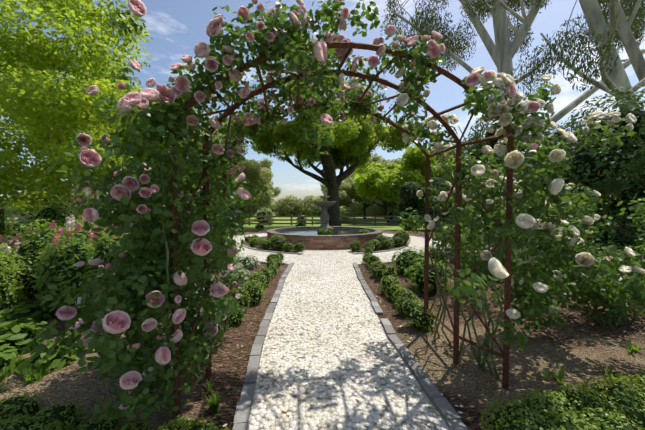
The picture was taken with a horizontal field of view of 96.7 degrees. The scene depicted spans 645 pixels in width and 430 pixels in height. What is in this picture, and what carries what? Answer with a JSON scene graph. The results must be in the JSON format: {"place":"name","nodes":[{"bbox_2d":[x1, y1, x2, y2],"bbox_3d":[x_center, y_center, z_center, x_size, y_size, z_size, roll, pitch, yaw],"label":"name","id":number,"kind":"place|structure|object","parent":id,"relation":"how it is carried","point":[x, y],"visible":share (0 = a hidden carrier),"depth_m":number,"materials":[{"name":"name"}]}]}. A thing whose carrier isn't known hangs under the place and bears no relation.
{"place":"outdoors","nodes":[
{"label":"outdoors","id":0,"kind":"place"},
{"bbox_2d":[0,230,292,429],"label":"ground bed","id":1,"kind":"object","parent":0,"point":[88,391],"visible":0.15,"depth_m":2.43,"materials":[{"name":"soil"},{"name":"bark mulch"}]},
{"bbox_2d":[4,207,447,230],"bbox_3d":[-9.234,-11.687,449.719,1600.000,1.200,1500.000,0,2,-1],"label":"lawn","id":2,"kind":"structure","parent":0,"point":[376,226],"depth_m":41.32,"materials":[{"name":"green plant"}]},
{"bbox_2d":[0,292,90,376],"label":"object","id":3,"kind":"object","parent":2,"relation":"on","point":[21,364],"depth_m":2.86,"materials":[{"name":"green plant"}]},
{"bbox_2d":[0,189,237,322],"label":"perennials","id":4,"kind":"object","parent":2,"relation":"on","point":[39,281],"depth_m":3.80,"materials":[{"name":"green plant"}]},
{"bbox_2d":[0,188,118,271],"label":"pink flowers","id":5,"kind":"object","parent":4,"relation":"on","point":[13,242],"visible":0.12,"depth_m":4.45,"materials":[{"name":"pink plant"}]},
{"bbox_2d":[2,183,188,252],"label":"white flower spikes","id":6,"kind":"object","parent":4,"relation":"on","point":[71,222],"visible":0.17,"depth_m":4.61,"materials":[{"name":"plant"}]},
{"bbox_2d":[0,192,241,304],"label":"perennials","id":7,"kind":"object","parent":2,"relation":"on","point":[13,270],"depth_m":4.40,"materials":[{"name":"green plant"}]},
{"bbox_2d":[123,119,271,204],"bbox_3d":[-10.379,-3.797,25.715,10.378,9.890,11.941,0,2,-1],"label":"tree","id":8,"kind":"object","parent":2,"relation":"on","point":[252,171],"depth_m":27.81,"materials":[{"name":"green plant"}]},
{"bbox_2d":[162,255,260,347],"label":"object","id":9,"kind":"object","parent":2,"relation":"on","point":[240,265],"depth_m":5.80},
{"bbox_2d":[2,219,441,239],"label":"shrubs","id":10,"kind":"object","parent":2,"relation":"on","point":[15,226],"depth_m":13.39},
{"bbox_2d":[4,214,454,225],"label":"fence","id":11,"kind":"object","parent":2,"relation":"on","point":[312,219],"visible":0.19,"depth_m":36.87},
{"bbox_2d":[192,167,274,218],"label":"tree","id":12,"kind":"object","parent":2,"relation":"on","point":[267,203],"depth_m":51.14,"materials":[{"name":"green plant"}]},
{"bbox_2d":[16,205,494,224],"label":"shrubs","id":13,"kind":"object","parent":2,"relation":"on","point":[396,212],"depth_m":38.69,"materials":[{"name":"green plant"}]},
{"bbox_2d":[2,193,606,215],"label":"hedgerow leaves","id":14,"kind":"object","parent":13,"relation":"attached to","point":[288,205],"visible":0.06,"depth_m":75.58,"materials":[{"name":"green plant"}]},
{"bbox_2d":[239,158,281,210],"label":"tree","id":15,"kind":"object","parent":2,"relation":"on","point":[264,163],"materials":[{"name":"green plant"}]},
{"bbox_2d":[26,0,501,429],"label":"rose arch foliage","id":16,"kind":"object","parent":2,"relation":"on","point":[137,280],"visible":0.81,"depth_m":1.97,"materials":[{"name":"green plant"}]},
{"bbox_2d":[56,0,539,409],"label":"pink roses","id":17,"kind":"object","parent":16,"relation":"attached to","point":[116,322],"visible":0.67,"depth_m":1.87,"materials":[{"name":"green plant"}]},
{"bbox_2d":[80,0,555,376],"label":"rose buds","id":18,"kind":"object","parent":16,"relation":"attached to","point":[162,88],"visible":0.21,"depth_m":1.97,"materials":[{"name":"pink plant"}]},
{"bbox_2d":[0,338,641,412],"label":"grass tufts","id":19,"kind":"object","parent":2,"relation":"on","point":[214,404],"visible":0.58,"depth_m":2.39,"materials":[{"name":"green plant"}]},
{"bbox_2d":[0,368,644,429],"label":"foreground box plants","id":20,"kind":"object","parent":2,"relation":"on","point":[620,414],"depth_m":1.79,"materials":[{"name":"green plant"}]},
{"bbox_2d":[246,34,414,225],"bbox_3d":[-0.395,-7.089,28.431,15.375,16.512,16.916,2,2,45],"label":"tree","id":21,"kind":"object","parent":2,"relation":"on","point":[354,140],"depth_m":26.42,"materials":[{"name":"green plant"}]},
{"bbox_2d":[232,232,467,429],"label":"stone edging","id":22,"kind":"object","parent":2,"relation":"on","point":[449,414],"visible":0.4,"depth_m":2.71,"materials":[{"name":"grey stone"}]},
{"bbox_2d":[320,158,387,221],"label":"tree","id":23,"kind":"object","parent":2,"relation":"on","point":[347,193],"depth_m":49.09,"materials":[{"name":"plant"}]},
{"bbox_2d":[357,153,404,218],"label":"tree","id":24,"kind":"object","parent":2,"relation":"on","point":[376,158],"depth_m":62.07,"materials":[{"name":"green plant"}]},
{"bbox_2d":[351,143,461,208],"bbox_3d":[11.219,-3.827,39.180,15.448,10.713,12.883,0,2,-1],"label":"tree","id":25,"kind":"object","parent":2,"relation":"on","point":[379,180],"depth_m":34.63,"materials":[{"name":"green plant"}]},
{"bbox_2d":[397,177,452,229],"bbox_3d":[6.730,-0.665,19.030,3.809,3.570,3.456,0,2,-1],"label":"shrub","id":26,"kind":"object","parent":2,"relation":"on","point":[404,188],"depth_m":18.13,"materials":[{"name":"green plant"}]},
{"bbox_2d":[431,144,497,212],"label":"tree","id":27,"kind":"object","parent":2,"relation":"on","point":[452,157],"depth_m":55.37,"materials":[{"name":"green plant"}]},
{"bbox_2d":[391,229,643,292],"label":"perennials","id":28,"kind":"object","parent":2,"relation":"on","point":[412,268],"depth_m":5.82,"materials":[{"name":"green plant"}]},
{"bbox_2d":[442,84,644,267],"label":"shrub","id":29,"kind":"object","parent":2,"relation":"on","point":[631,164],"depth_m":5.95,"materials":[{"name":"green plant"}]},
{"bbox_2d":[244,237,398,252],"bbox_3d":[0.098,1.139,12.446,7.000,0.001,7.000,0,2,-1],"label":"ground pond bed","id":30,"kind":"object","parent":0,"point":[294,251],"visible":0.17,"depth_m":10.06,"materials":[{"name":"brown soil"}]},
{"bbox_2d":[301,249,354,254],"bbox_3d":[0.157,1.224,9.598,1.700,0.001,1.400,0,2,-1],"label":"path gravel tongue","id":31,"kind":"object","parent":30,"relation":"on","point":[328,252],"visible":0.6,"depth_m":9.40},
{"bbox_2d":[0,0,644,202],"label":"sky","id":32,"kind":"structure","parent":0,"point":[175,27],"materials":[{"name":"blue"}]},
{"bbox_2d":[270,228,375,249],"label":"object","id":33,"kind":"object","parent":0,"point":[325,240],"visible":0.06,"depth_m":10.24,"materials":[{"name":"brown brick"}]},
{"bbox_2d":[278,229,370,234],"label":"pond water","id":34,"kind":"structure","parent":0,"point":[334,231],"depth_m":13.04,"materials":[{"name":"grey liquid"}]},
{"bbox_2d":[318,227,369,234],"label":"pond plants","id":35,"kind":"object","parent":34,"relation":"in","point":[327,231],"visible":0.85,"depth_m":11.20,"materials":[{"name":"green plant"}]},
{"bbox_2d":[313,193,335,232],"bbox_3d":[0.098,0.094,12.414,0.994,2.111,0.994,0,2,-1],"label":"fountain","id":36,"kind":"object","parent":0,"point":[324,204],"visible":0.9,"depth_m":12.25,"materials":[{"name":"stone"}]},
{"bbox_2d":[267,226,382,249],"bbox_3d":[0.098,0.896,12.439,4.940,0.497,4.939,0,2,-1],"label":"fountain basin","id":37,"kind":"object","parent":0,"point":[320,238],"depth_m":10.18,"materials":[{"name":"brown brick"}]},
{"bbox_2d":[244,230,410,251],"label":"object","id":38,"kind":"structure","parent":0,"point":[279,239],"depth_m":9.93,"materials":[{"name":"green plant"}]},
{"bbox_2d":[233,233,449,264],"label":"gravel path","id":39,"kind":"structure","parent":0,"point":[418,243],"depth_m":8.68,"materials":[{"name":"white gravel"}]},
{"bbox_2d":[248,264,448,429],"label":"path gravel","id":40,"kind":"structure","parent":0,"point":[325,298],"depth_m":2.69,"materials":[{"name":"white gravel"}]},
{"bbox_2d":[223,296,474,429],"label":"fallen petals","id":41,"kind":"object","parent":40,"relation":"on","point":[345,428],"visible":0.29,"depth_m":2.37,"materials":[{"name":"plant"}]},
{"bbox_2d":[310,9,644,350],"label":"white climbing rose","id":42,"kind":"object","parent":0,"point":[522,236],"visible":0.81,"depth_m":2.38,"materials":[{"name":"plant"}]},
{"bbox_2d":[356,229,644,429],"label":"ground bed","id":43,"kind":"object","parent":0,"point":[577,344],"visible":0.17,"depth_m":2.93,"materials":[{"name":"brown soil"}]},
{"bbox_2d":[222,246,438,331],"bbox_3d":[0.027,1.153,5.724,2.911,0.471,4.875,0,2,-1],"label":"box hedge","id":44,"kind":"object","parent":43,"relation":"on","point":[378,272],"depth_m":4.39,"materials":[{"name":"green plant"}]},
{"bbox_2d":[169,42,513,415],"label":"garden arch","id":45,"kind":"structure","parent":43,"relation":"on","point":[263,88],"depth_m":2.47,"materials":[{"name":"brown metal"}]},
{"bbox_2d":[159,126,534,379],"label":"rose stems","id":46,"kind":"object","parent":45,"relation":"attached to","point":[486,343],"visible":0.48,"depth_m":2.58,"materials":[{"name":"brown plant"}]},
{"bbox_2d":[424,212,644,332],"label":"rose bush","id":47,"kind":"object","parent":43,"relation":"on","point":[614,308],"depth_m":3.57,"materials":[{"name":"green plant"}]},
{"bbox_2d":[513,183,644,311],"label":"rose shrub","id":48,"kind":"object","parent":43,"relation":"on","point":[613,250],"depth_m":2.91,"materials":[{"name":"green plant"}]},
{"bbox_2d":[382,0,644,195],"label":"eucalyptus tree","id":49,"kind":"object","parent":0,"point":[478,6],"depth_m":11.56,"materials":[{"name":"plant"}]},
{"label":"ground bed","id":50,"kind":"object","parent":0,"visible":0},
{"bbox_2d":[0,0,163,209],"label":"maple tree","id":51,"kind":"object","parent":50,"relation":"on","point":[40,55],"visible":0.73,"depth_m":7.05,"materials":[{"name":"green plant"}]},
{"bbox_2d":[0,58,208,218],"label":"maple tree","id":52,"kind":"object","parent":50,"relation":"on","point":[123,140],"depth_m":17.43,"materials":[{"name":"green plant"}]}
]}

